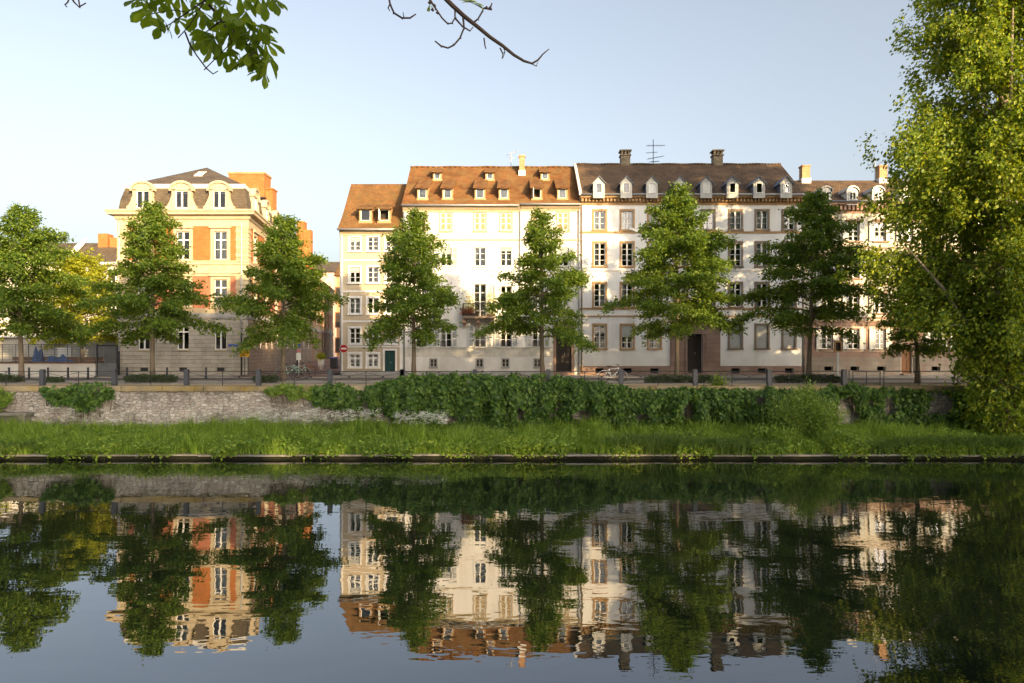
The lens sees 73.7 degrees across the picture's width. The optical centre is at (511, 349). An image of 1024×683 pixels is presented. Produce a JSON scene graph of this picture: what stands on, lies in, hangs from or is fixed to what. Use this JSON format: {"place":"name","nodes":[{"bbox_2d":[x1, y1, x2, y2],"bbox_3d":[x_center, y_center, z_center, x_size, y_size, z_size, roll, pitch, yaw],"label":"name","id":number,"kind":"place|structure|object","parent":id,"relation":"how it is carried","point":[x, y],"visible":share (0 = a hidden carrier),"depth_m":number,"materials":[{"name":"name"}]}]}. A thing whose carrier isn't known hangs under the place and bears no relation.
{"place":"outdoors","nodes":[
{"label":"outdoors","id":0,"kind":"place"},
{"bbox_2d":[233,358,339,376],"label":"side street","id":1,"kind":"structure","parent":0,"point":[326,365],"depth_m":57.77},
{"bbox_2d":[64,0,548,88],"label":"chestnut tree","id":2,"kind":"object","parent":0,"point":[232,27],"visible":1,"depth_m":4.51,"materials":[{"name":"green plant"}]},
{"bbox_2d":[42,447,826,453],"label":"grass bank soil","id":3,"kind":"structure","parent":0,"point":[412,452],"depth_m":30.50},
{"bbox_2d":[0,412,33,425],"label":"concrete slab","id":4,"kind":"object","parent":3,"relation":"on","point":[25,416],"visible":0.51,"depth_m":34.60,"materials":[{"name":"concrete"}]},
{"bbox_2d":[0,439,58,456],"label":"sedge clump","id":5,"kind":"object","parent":3,"relation":"on","point":[20,446],"visible":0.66,"depth_m":30.12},
{"bbox_2d":[59,405,382,431],"bbox_3d":[-14.509,3.562,33.946,16.572,1.602,1.915,0,0,0],"label":"cow parsley","id":6,"kind":"object","parent":3,"relation":"on","point":[261,420],"visible":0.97,"depth_m":33.87,"materials":[{"name":"white flower petals"},{"name":"green leaf"}]},
{"bbox_2d":[393,409,448,432],"bbox_3d":[-4.543,3.610,33.802,2.979,1.514,1.955,0,0,0],"label":"cow parsley","id":7,"kind":"object","parent":3,"relation":"on","point":[444,423],"visible":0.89,"depth_m":33.43,"materials":[{"name":"white plant"}]},
{"bbox_2d":[0,385,1018,429],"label":"river wall","id":8,"kind":"structure","parent":3,"relation":"on","point":[148,404],"depth_m":34.98,"materials":[{"name":"stone"}]},
{"bbox_2d":[0,387,15,411],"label":"ivy","id":9,"kind":"object","parent":8,"relation":"attached to","point":[6,398],"visible":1,"depth_m":34.58,"materials":[{"name":"green plant"}]},
{"bbox_2d":[39,381,114,417],"bbox_3d":[-22.075,2.512,34.718,3.860,1.879,1.361,0,0,0],"label":"ivy","id":10,"kind":"object","parent":8,"relation":"attached to","point":[77,399],"visible":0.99,"depth_m":34.47,"materials":[{"name":"green plant"}]},
{"bbox_2d":[0,369,403,385],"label":"railing","id":11,"kind":"object","parent":8,"relation":"on","point":[114,377],"visible":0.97,"depth_m":35.73,"materials":[{"name":"grey metal"}]},
{"bbox_2d":[263,382,318,407],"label":"ivy","id":12,"kind":"object","parent":8,"relation":"attached to","point":[292,393],"visible":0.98,"depth_m":34.55,"materials":[{"name":"green plant"}]},
{"bbox_2d":[310,381,363,420],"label":"ivy","id":13,"kind":"object","parent":8,"relation":"attached to","point":[337,396],"visible":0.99,"depth_m":34.46,"materials":[{"name":"green plant"}]},
{"bbox_2d":[361,370,747,429],"bbox_3d":[2.205,2.702,34.398,19.675,3.366,1.908,0,0,0],"label":"ivy","id":14,"kind":"object","parent":8,"relation":"attached to","point":[503,399],"visible":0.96,"depth_m":34.22,"materials":[{"name":"green plant"}]},
{"bbox_2d":[708,371,731,385],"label":"elder sapling","id":15,"kind":"object","parent":8,"relation":"on","point":[718,380],"visible":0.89,"depth_m":35.08,"materials":[{"name":"green plant"}]},
{"bbox_2d":[742,385,839,427],"bbox_3d":[14.097,3.133,34.534,5.094,2.701,1.465,0,0,0],"label":"ivy","id":16,"kind":"object","parent":8,"relation":"attached to","point":[754,411],"visible":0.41,"depth_m":34.30,"materials":[{"name":"green plant"}]},
{"bbox_2d":[826,380,982,428],"bbox_3d":[20.089,3.031,34.690,8.218,3.069,1.177,0,0,0],"label":"ivy","id":17,"kind":"object","parent":8,"relation":"attached to","point":[917,412],"visible":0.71,"depth_m":34.45,"materials":[{"name":"green plant"}]},
{"bbox_2d":[0,411,1023,459],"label":"bank grass","id":18,"kind":"structure","parent":3,"relation":"on","point":[250,427],"depth_m":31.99,"materials":[{"name":"plant"}]},
{"bbox_2d":[572,430,740,456],"bbox_3d":[6.216,4.142,30.358,7.600,0.968,3.572,0,0,0],"label":"sedge clump","id":19,"kind":"object","parent":3,"relation":"on","point":[655,439],"visible":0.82,"depth_m":30.05,"materials":[{"name":"plant"}]},
{"bbox_2d":[672,435,804,456],"bbox_3d":[10.237,4.241,30.413,7.312,0.764,3.017,0,0,0],"label":"sedge clump","id":20,"kind":"object","parent":3,"relation":"on","point":[738,446],"visible":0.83,"depth_m":30.01,"materials":[{"name":"plant"}]},
{"bbox_2d":[741,422,801,446],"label":"bank shrub","id":21,"kind":"object","parent":3,"relation":"on","point":[764,434],"visible":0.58,"depth_m":30.93,"materials":[{"name":"green plant"}]},
{"bbox_2d":[761,377,858,437],"bbox_3d":[13.948,2.841,32.141,4.374,3.284,3.097,0,0,0],"label":"willow shrub","id":22,"kind":"object","parent":3,"relation":"on","point":[808,413],"visible":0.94,"depth_m":31.76,"materials":[{"name":"green plant"}]},
{"bbox_2d":[808,426,861,451],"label":"bank shrub","id":23,"kind":"object","parent":3,"relation":"on","point":[837,437],"visible":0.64,"depth_m":30.48,"materials":[{"name":"green plant"}]},
{"bbox_2d":[837,437,937,455],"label":"sedge clump","id":24,"kind":"object","parent":3,"relation":"on","point":[881,446],"visible":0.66,"depth_m":30.08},
{"bbox_2d":[831,0,1023,436],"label":"tall riverside tree","id":25,"kind":"object","parent":3,"relation":"on","point":[979,194],"visible":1,"depth_m":32.46,"materials":[{"name":"green plant"}]},
{"bbox_2d":[875,434,990,455],"bbox_3d":[18.065,4.216,30.301,5.933,0.816,2.961,0,0,0],"label":"sedge clump","id":26,"kind":"object","parent":3,"relation":"on","point":[895,439],"visible":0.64,"depth_m":30.04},
{"bbox_2d":[898,433,1023,456],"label":"sedge clump","id":27,"kind":"object","parent":3,"relation":"on","point":[975,444],"visible":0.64,"depth_m":29.98,"materials":[{"name":"plant"}]},
{"bbox_2d":[942,433,1023,455],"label":"sedge clump","id":28,"kind":"object","parent":3,"relation":"on","point":[1010,441],"visible":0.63,"depth_m":29.96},
{"bbox_2d":[0,384,967,385],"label":"gravel path","id":29,"kind":"structure","parent":0,"point":[449,384],"depth_m":38.01,"materials":[{"name":"gravel"}]},
{"bbox_2d":[849,370,957,384],"bbox_3d":[24.366,1.470,35.750,13.485,0.820,0.043,0,0,0],"label":"railing","id":30,"kind":"object","parent":29,"relation":"on","point":[892,371],"visible":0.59,"depth_m":35.73,"materials":[{"name":"metal"}]},
{"bbox_2d":[0,380,985,383],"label":"promenade pavement","id":31,"kind":"structure","parent":0,"point":[374,381],"depth_m":39.93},
{"bbox_2d":[0,201,98,381],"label":"street tree","id":32,"kind":"object","parent":31,"relation":"on","point":[22,313],"visible":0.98,"depth_m":40.98,"materials":[{"name":"green plant"}]},
{"bbox_2d":[122,373,178,382],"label":"hedge","id":33,"kind":"object","parent":31,"relation":"on","point":[144,377],"visible":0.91,"depth_m":39.98,"materials":[{"name":"green plant"}]},
{"bbox_2d":[70,198,233,380],"bbox_3d":[-21.586,-3.634,41.166,7.698,11.110,8.052,0,0,23],"label":"street tree","id":34,"kind":"object","parent":31,"relation":"on","point":[130,302],"visible":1,"depth_m":40.61,"materials":[{"name":"green plant"}]},
{"bbox_2d":[211,213,351,380],"bbox_3d":[-14.037,-3.194,41.125,7.904,10.231,7.493,0,0,35],"label":"street tree","id":35,"kind":"object","parent":31,"relation":"on","point":[298,280],"visible":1,"depth_m":40.42,"materials":[{"name":"green plant"}]},
{"bbox_2d":[360,206,462,374],"bbox_3d":[-5.808,-3.381,41.120,6.420,10.609,7.082,0,0,-16],"label":"street tree","id":36,"kind":"object","parent":31,"relation":"on","point":[396,268],"visible":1,"depth_m":40.54,"materials":[{"name":"green plant"}]},
{"bbox_2d":[470,206,602,380],"bbox_3d":[1.802,-3.415,41.776,7.725,10.696,6.711,0,0,24],"label":"street tree","id":37,"kind":"object","parent":31,"relation":"on","point":[532,273],"visible":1,"depth_m":40.78,"materials":[{"name":"green plant"}]},
{"bbox_2d":[400,369,846,385],"bbox_3d":[5.828,1.445,35.750,23.319,0.870,0.220,0,0,0],"label":"railing","id":38,"kind":"object","parent":31,"relation":"on","point":[767,371],"visible":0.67,"depth_m":35.73,"materials":[{"name":"grey metal"}]},
{"bbox_2d":[643,374,691,382],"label":"hedge","id":39,"kind":"object","parent":31,"relation":"on","point":[663,377],"visible":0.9,"depth_m":38.99,"materials":[{"name":"green plant"}]},
{"bbox_2d":[597,181,748,380],"bbox_3d":[9.908,-4.179,41.564,7.878,12.209,8.534,0,0,35],"label":"street tree","id":40,"kind":"object","parent":31,"relation":"on","point":[698,275],"visible":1,"depth_m":40.62,"materials":[{"name":"green plant"}]},
{"bbox_2d":[722,187,889,373],"bbox_3d":[18.254,-3.935,41.591,7.881,11.725,8.280,0,0,-40],"label":"street tree","id":41,"kind":"object","parent":31,"relation":"on","point":[819,233],"visible":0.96,"depth_m":40.92,"materials":[{"name":"green plant"}]},
{"bbox_2d":[773,374,840,382],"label":"hedge","id":42,"kind":"object","parent":31,"relation":"on","point":[812,377],"visible":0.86,"depth_m":39.41,"materials":[{"name":"green plant"}]},
{"bbox_2d":[875,279,948,382],"bbox_3d":[23.357,-1.533,39.538,4.008,6.910,4.156,0,0,19],"label":"street tree","id":43,"kind":"object","parent":31,"relation":"on","point":[924,348],"visible":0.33,"depth_m":39.14,"materials":[{"name":"green plant"}]},
{"bbox_2d":[25,375,984,377],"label":"house pavement","id":44,"kind":"structure","parent":0,"point":[596,376],"depth_m":48.45,"materials":[{"name":"concrete"}]},
{"bbox_2d":[25,378,989,379],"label":"road","id":45,"kind":"structure","parent":0,"point":[550,379],"depth_m":45.15,"materials":[{"name":"asphalt"}]},
{"bbox_2d":[0,0,1022,261],"label":"sky","id":46,"kind":"structure","parent":0,"point":[92,105],"materials":[{"name":"blue"}]},
{"bbox_2d":[0,459,1023,682],"bbox_3d":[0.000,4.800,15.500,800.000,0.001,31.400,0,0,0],"label":"water","id":47,"kind":"structure","parent":0,"point":[512,571],"depth_m":14.80,"materials":[{"name":"blue liquid"}]},
{"bbox_2d":[0,453,1023,458],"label":"stone water edge","id":48,"kind":"object","parent":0,"point":[474,456],"visible":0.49,"depth_m":30.06,"materials":[{"name":"stone"}]},
{"label":"ground","id":49,"kind":"structure","parent":0,"visible":0},
{"bbox_2d":[0,344,95,376],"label":"yard wall","id":50,"kind":"structure","parent":49,"relation":"on","point":[55,366],"depth_m":47.90,"materials":[{"name":"grey wood"}]},
{"bbox_2d":[96,344,117,376],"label":"yard gate","id":51,"kind":"structure","parent":50,"relation":"attached to","point":[102,366],"depth_m":48.02,"materials":[{"name":"metal"}]},
{"bbox_2d":[0,335,116,362],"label":"yard shed","id":52,"kind":"structure","parent":49,"relation":"on","point":[8,339],"depth_m":60.00,"materials":[{"name":"grey"}]},
{"bbox_2d":[0,233,117,334],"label":"distant house","id":53,"kind":"structure","parent":49,"relation":"on","point":[106,245],"depth_m":91.14,"materials":[{"name":"white paint"}]},
{"bbox_2d":[26,247,117,360],"bbox_3d":[-33.795,-3.063,54.078,9.454,9.974,7.203,0,0,9],"label":"yellow tree","id":54,"kind":"object","parent":49,"relation":"on","point":[75,265],"visible":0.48,"depth_m":53.35,"materials":[{"name":"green plant"}]},
{"bbox_2d":[104,168,334,374],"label":"corner building","id":55,"kind":"structure","parent":49,"relation":"on","point":[225,218],"depth_m":51.00,"materials":[{"name":"white paint"}]},
{"bbox_2d":[173,225,193,260],"bbox_3d":[-24.567,-7.953,51.070,1.611,2.631,0.510,0,0,0],"label":"window","id":56,"kind":"structure","parent":55,"relation":"in","point":[188,228],"depth_m":50.95,"materials":[{"name":"white paint"}]},
{"bbox_2d":[209,274,230,307],"bbox_3d":[-21.766,-4.396,51.070,1.611,2.536,0.510,0,0,0],"label":"window","id":57,"kind":"structure","parent":55,"relation":"in","point":[222,281],"depth_m":50.95,"materials":[{"name":"white paint"}]},
{"bbox_2d":[209,225,230,260],"bbox_3d":[-21.766,-7.953,51.070,1.611,2.631,0.510,0,0,0],"label":"window","id":58,"kind":"structure","parent":55,"relation":"in","point":[222,239],"depth_m":51.00,"materials":[{"name":"white paint"}]},
{"bbox_2d":[227,172,277,210],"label":"brick tower","id":59,"kind":"structure","parent":49,"relation":"on","point":[261,181],"depth_m":70.00,"materials":[{"name":"brick"}]},
{"bbox_2d":[296,221,312,360],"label":"brick stack","id":60,"kind":"object","parent":49,"relation":"on","point":[307,235],"visible":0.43,"depth_m":84.20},
{"bbox_2d":[313,262,339,356],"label":"pale house","id":61,"kind":"structure","parent":49,"relation":"on","point":[331,269],"depth_m":118.33,"materials":[{"name":"white paint"}]},
{"bbox_2d":[334,265,339,358],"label":"tan house","id":62,"kind":"structure","parent":49,"relation":"on","point":[337,321],"depth_m":91.96,"materials":[{"name":"paint"}]},
{"bbox_2d":[337,184,406,374],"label":"narrow house","id":63,"kind":"structure","parent":49,"relation":"on","point":[372,213],"depth_m":51.00,"materials":[{"name":"white paint"}]},
{"bbox_2d":[347,236,361,251],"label":"window","id":64,"kind":"structure","parent":63,"relation":"in","point":[354,242],"depth_m":51.04,"materials":[{"name":"white paint"}]},
{"bbox_2d":[347,265,361,283],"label":"window","id":65,"kind":"structure","parent":63,"relation":"in","point":[355,269],"depth_m":50.95,"materials":[{"name":"white paint"}]},
{"bbox_2d":[347,296,361,314],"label":"window","id":66,"kind":"structure","parent":63,"relation":"in","point":[354,304],"depth_m":51.09,"materials":[{"name":"white paint"}]},
{"bbox_2d":[347,326,361,344],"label":"window","id":67,"kind":"structure","parent":63,"relation":"in","point":[349,327],"depth_m":50.95,"materials":[{"name":"white paint"}]},
{"bbox_2d":[347,352,362,368],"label":"window","id":68,"kind":"structure","parent":63,"relation":"in","point":[354,359],"depth_m":51.08,"materials":[{"name":"white paint"}]},
{"bbox_2d":[365,236,379,251],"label":"window","id":69,"kind":"structure","parent":63,"relation":"in","point":[377,238],"depth_m":50.95,"materials":[{"name":"white paint"}]},
{"bbox_2d":[365,265,379,283],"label":"window","id":70,"kind":"structure","parent":63,"relation":"in","point":[377,276],"depth_m":50.95,"materials":[{"name":"white paint"}]},
{"bbox_2d":[365,352,380,368],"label":"window","id":71,"kind":"structure","parent":63,"relation":"in","point":[372,359],"depth_m":51.08,"materials":[{"name":"white paint"}]},
{"bbox_2d":[385,351,394,370],"bbox_3d":[-9.110,0.952,51.177,0.791,1.829,0.085,0,0,0],"label":"door","id":72,"kind":"structure","parent":63,"relation":"in","point":[389,355],"depth_m":51.14,"materials":[{"name":"wood"}]},
{"bbox_2d":[401,150,580,374],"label":"white house","id":73,"kind":"structure","parent":49,"relation":"on","point":[479,218],"depth_m":51.00,"materials":[{"name":"paint"}]},
{"bbox_2d":[439,212,452,231],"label":"window","id":74,"kind":"structure","parent":73,"relation":"in","point":[445,218],"depth_m":51.01,"materials":[{"name":"yellow paint"}]},
{"bbox_2d":[434,246,457,267],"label":"window","id":75,"kind":"structure","parent":73,"relation":"in","point":[453,251],"depth_m":50.91,"materials":[{"name":"white paint"}]},
{"bbox_2d":[434,325,457,347],"bbox_3d":[-4.929,-1.009,51.100,1.741,1.780,0.450,0,0,0],"label":"window","id":76,"kind":"structure","parent":73,"relation":"in","point":[443,339],"depth_m":50.93,"materials":[{"name":"white paint"}]},
{"bbox_2d":[473,212,486,231],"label":"window","id":77,"kind":"structure","parent":73,"relation":"in","point":[479,218],"depth_m":51.01,"materials":[{"name":"yellow paint"}]},
{"bbox_2d":[473,246,486,267],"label":"window","id":78,"kind":"structure","parent":73,"relation":"in","point":[477,253],"depth_m":51.00,"materials":[{"name":"white paint"}]},
{"bbox_2d":[473,283,486,315],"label":"window","id":79,"kind":"structure","parent":73,"relation":"in","point":[474,284],"depth_m":51.08,"materials":[{"name":"white paint"}]},
{"bbox_2d":[468,325,491,347],"bbox_3d":[-2.390,-1.009,51.007,1.740,1.780,0.286,0,0,0],"label":"window","id":80,"kind":"structure","parent":73,"relation":"in","point":[471,328],"depth_m":50.90,"materials":[{"name":"white paint"}]},
{"bbox_2d":[499,212,512,231],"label":"window","id":81,"kind":"structure","parent":73,"relation":"in","point":[505,218],"depth_m":51.01,"materials":[{"name":"yellow paint"}]},
{"bbox_2d":[499,246,512,267],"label":"window","id":82,"kind":"structure","parent":73,"relation":"in","point":[505,252],"depth_m":51.05,"materials":[{"name":"white paint"}]},
{"bbox_2d":[494,330,517,347],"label":"window","id":83,"kind":"structure","parent":73,"relation":"in","point":[497,341],"depth_m":50.90,"materials":[{"name":"white paint"}]},
{"bbox_2d":[526,325,549,347],"bbox_3d":[1.941,-1.009,51.099,1.741,1.780,0.452,0,0,0],"label":"window","id":84,"kind":"structure","parent":73,"relation":"in","point":[529,339],"depth_m":50.90,"materials":[{"name":"white paint"}]},
{"bbox_2d":[556,211,569,231],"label":"window","id":85,"kind":"structure","parent":73,"relation":"in","point":[563,217],"depth_m":51.01,"materials":[{"name":"yellow paint"}]},
{"bbox_2d":[552,246,574,267],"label":"window","id":86,"kind":"structure","parent":73,"relation":"in","point":[566,248],"depth_m":50.95,"materials":[{"name":"white paint"}]},
{"bbox_2d":[556,338,570,370],"bbox_3d":[3.864,0.350,51.153,1.137,2.500,0.134,0,0,0],"label":"door","id":87,"kind":"structure","parent":73,"relation":"in","point":[563,360],"depth_m":51.14,"materials":[{"name":"brown wood"}]},
{"bbox_2d":[574,139,805,374],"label":"stone trimmed house","id":88,"kind":"structure","parent":49,"relation":"on","point":[745,202],"depth_m":51.00,"materials":[{"name":"dark tile"},{"name":"tan sandstone"},{"name":"white paint"}]},
{"bbox_2d":[592,209,607,230],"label":"window","id":89,"kind":"structure","parent":88,"relation":"in","point":[595,217],"depth_m":50.95,"materials":[{"name":"white paint"}]},
{"bbox_2d":[592,241,607,267],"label":"window","id":90,"kind":"structure","parent":88,"relation":"in","point":[595,254],"depth_m":50.95,"materials":[{"name":"white paint"}]},
{"bbox_2d":[592,282,607,307],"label":"window","id":91,"kind":"structure","parent":88,"relation":"in","point":[603,289],"depth_m":51.08,"materials":[{"name":"white paint"}]},
{"bbox_2d":[592,323,607,349],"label":"window","id":92,"kind":"structure","parent":88,"relation":"in","point":[593,324],"depth_m":50.95,"materials":[{"name":"white paint"}]},
{"bbox_2d":[619,209,634,230],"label":"window","id":93,"kind":"structure","parent":88,"relation":"in","point":[622,211],"depth_m":50.95,"materials":[{"name":"white paint"}]},
{"bbox_2d":[619,241,634,267],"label":"window","id":94,"kind":"structure","parent":88,"relation":"in","point":[621,242],"depth_m":50.95,"materials":[{"name":"white paint"}]},
{"bbox_2d":[619,323,634,349],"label":"window","id":95,"kind":"structure","parent":88,"relation":"in","point":[625,328],"depth_m":51.04,"materials":[{"name":"white paint"}]},
{"bbox_2d":[688,334,700,372],"bbox_3d":[13.627,0.253,51.177,1.100,2.895,0.085,0,0,0],"label":"door","id":96,"kind":"structure","parent":88,"relation":"in","point":[694,341],"depth_m":51.14,"materials":[{"name":"brown wood"}]},
{"bbox_2d":[728,209,743,230],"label":"window","id":97,"kind":"structure","parent":88,"relation":"in","point":[733,214],"depth_m":51.08,"materials":[{"name":"white paint"}]},
{"bbox_2d":[728,241,743,267],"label":"window","id":98,"kind":"structure","parent":88,"relation":"in","point":[736,242],"depth_m":50.95,"materials":[{"name":"white paint"}]},
{"bbox_2d":[728,282,743,307],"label":"window","id":99,"kind":"structure","parent":88,"relation":"in","point":[741,283],"depth_m":51.00,"materials":[{"name":"white paint"}]},
{"bbox_2d":[728,324,743,349],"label":"window","id":100,"kind":"structure","parent":88,"relation":"in","point":[736,343],"depth_m":51.04,"materials":[{"name":"white paint"}]},
{"bbox_2d":[754,241,769,267],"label":"window","id":101,"kind":"structure","parent":88,"relation":"in","point":[758,247],"depth_m":51.08,"materials":[{"name":"white paint"}]},
{"bbox_2d":[754,209,770,230],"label":"window","id":102,"kind":"structure","parent":88,"relation":"in","point":[761,222],"depth_m":51.08,"materials":[{"name":"white paint"}]},
{"bbox_2d":[754,323,770,349],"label":"window","id":103,"kind":"structure","parent":88,"relation":"in","point":[761,330],"depth_m":51.04,"materials":[{"name":"white paint"}]},
{"bbox_2d":[781,209,797,230],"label":"window","id":104,"kind":"structure","parent":88,"relation":"in","point":[783,219],"depth_m":50.95,"materials":[{"name":"white paint"}]},
{"bbox_2d":[781,326,797,349],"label":"window","id":105,"kind":"structure","parent":88,"relation":"in","point":[788,343],"depth_m":51.04,"materials":[{"name":"white paint"}]},
{"bbox_2d":[795,158,1022,374],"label":"shuttered house","id":106,"kind":"structure","parent":49,"relation":"on","point":[860,356],"depth_m":50.97,"materials":[{"name":"white paint"}]},
{"bbox_2d":[816,328,838,350],"bbox_3d":[23.521,-0.816,51.100,1.683,1.723,0.450,0,0,0],"label":"window","id":107,"kind":"structure","parent":106,"relation":"in","point":[819,345],"depth_m":50.91,"materials":[{"name":"white paint"}]},
{"bbox_2d":[843,219,864,242],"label":"window","id":108,"kind":"structure","parent":106,"relation":"in","point":[851,237],"depth_m":50.93,"materials":[{"name":"white paint"}]},
{"bbox_2d":[843,293,865,313],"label":"window","id":109,"kind":"structure","parent":106,"relation":"in","point":[862,302],"depth_m":50.91,"materials":[{"name":"white paint"}]},
{"bbox_2d":[843,328,865,350],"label":"window","id":110,"kind":"structure","parent":106,"relation":"in","point":[860,346],"depth_m":50.91,"materials":[{"name":"white paint"}]},
{"bbox_2d":[869,219,891,242],"bbox_3d":[27.478,-8.885,51.070,1.683,1.731,0.510,0,0,0],"label":"window","id":111,"kind":"structure","parent":106,"relation":"in","point":[875,233],"depth_m":50.95,"materials":[{"name":"white paint"}]},
{"bbox_2d":[869,328,891,350],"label":"window","id":112,"kind":"structure","parent":106,"relation":"in","point":[872,332],"depth_m":50.90,"materials":[{"name":"white paint"}]},
{"bbox_2d":[901,349,910,372],"bbox_3d":[29.472,0.726,51.153,0.772,2.049,0.134,0,0,0],"label":"door","id":113,"kind":"structure","parent":106,"relation":"in","point":[905,360],"depth_m":51.14,"materials":[{"name":"brown wood"}]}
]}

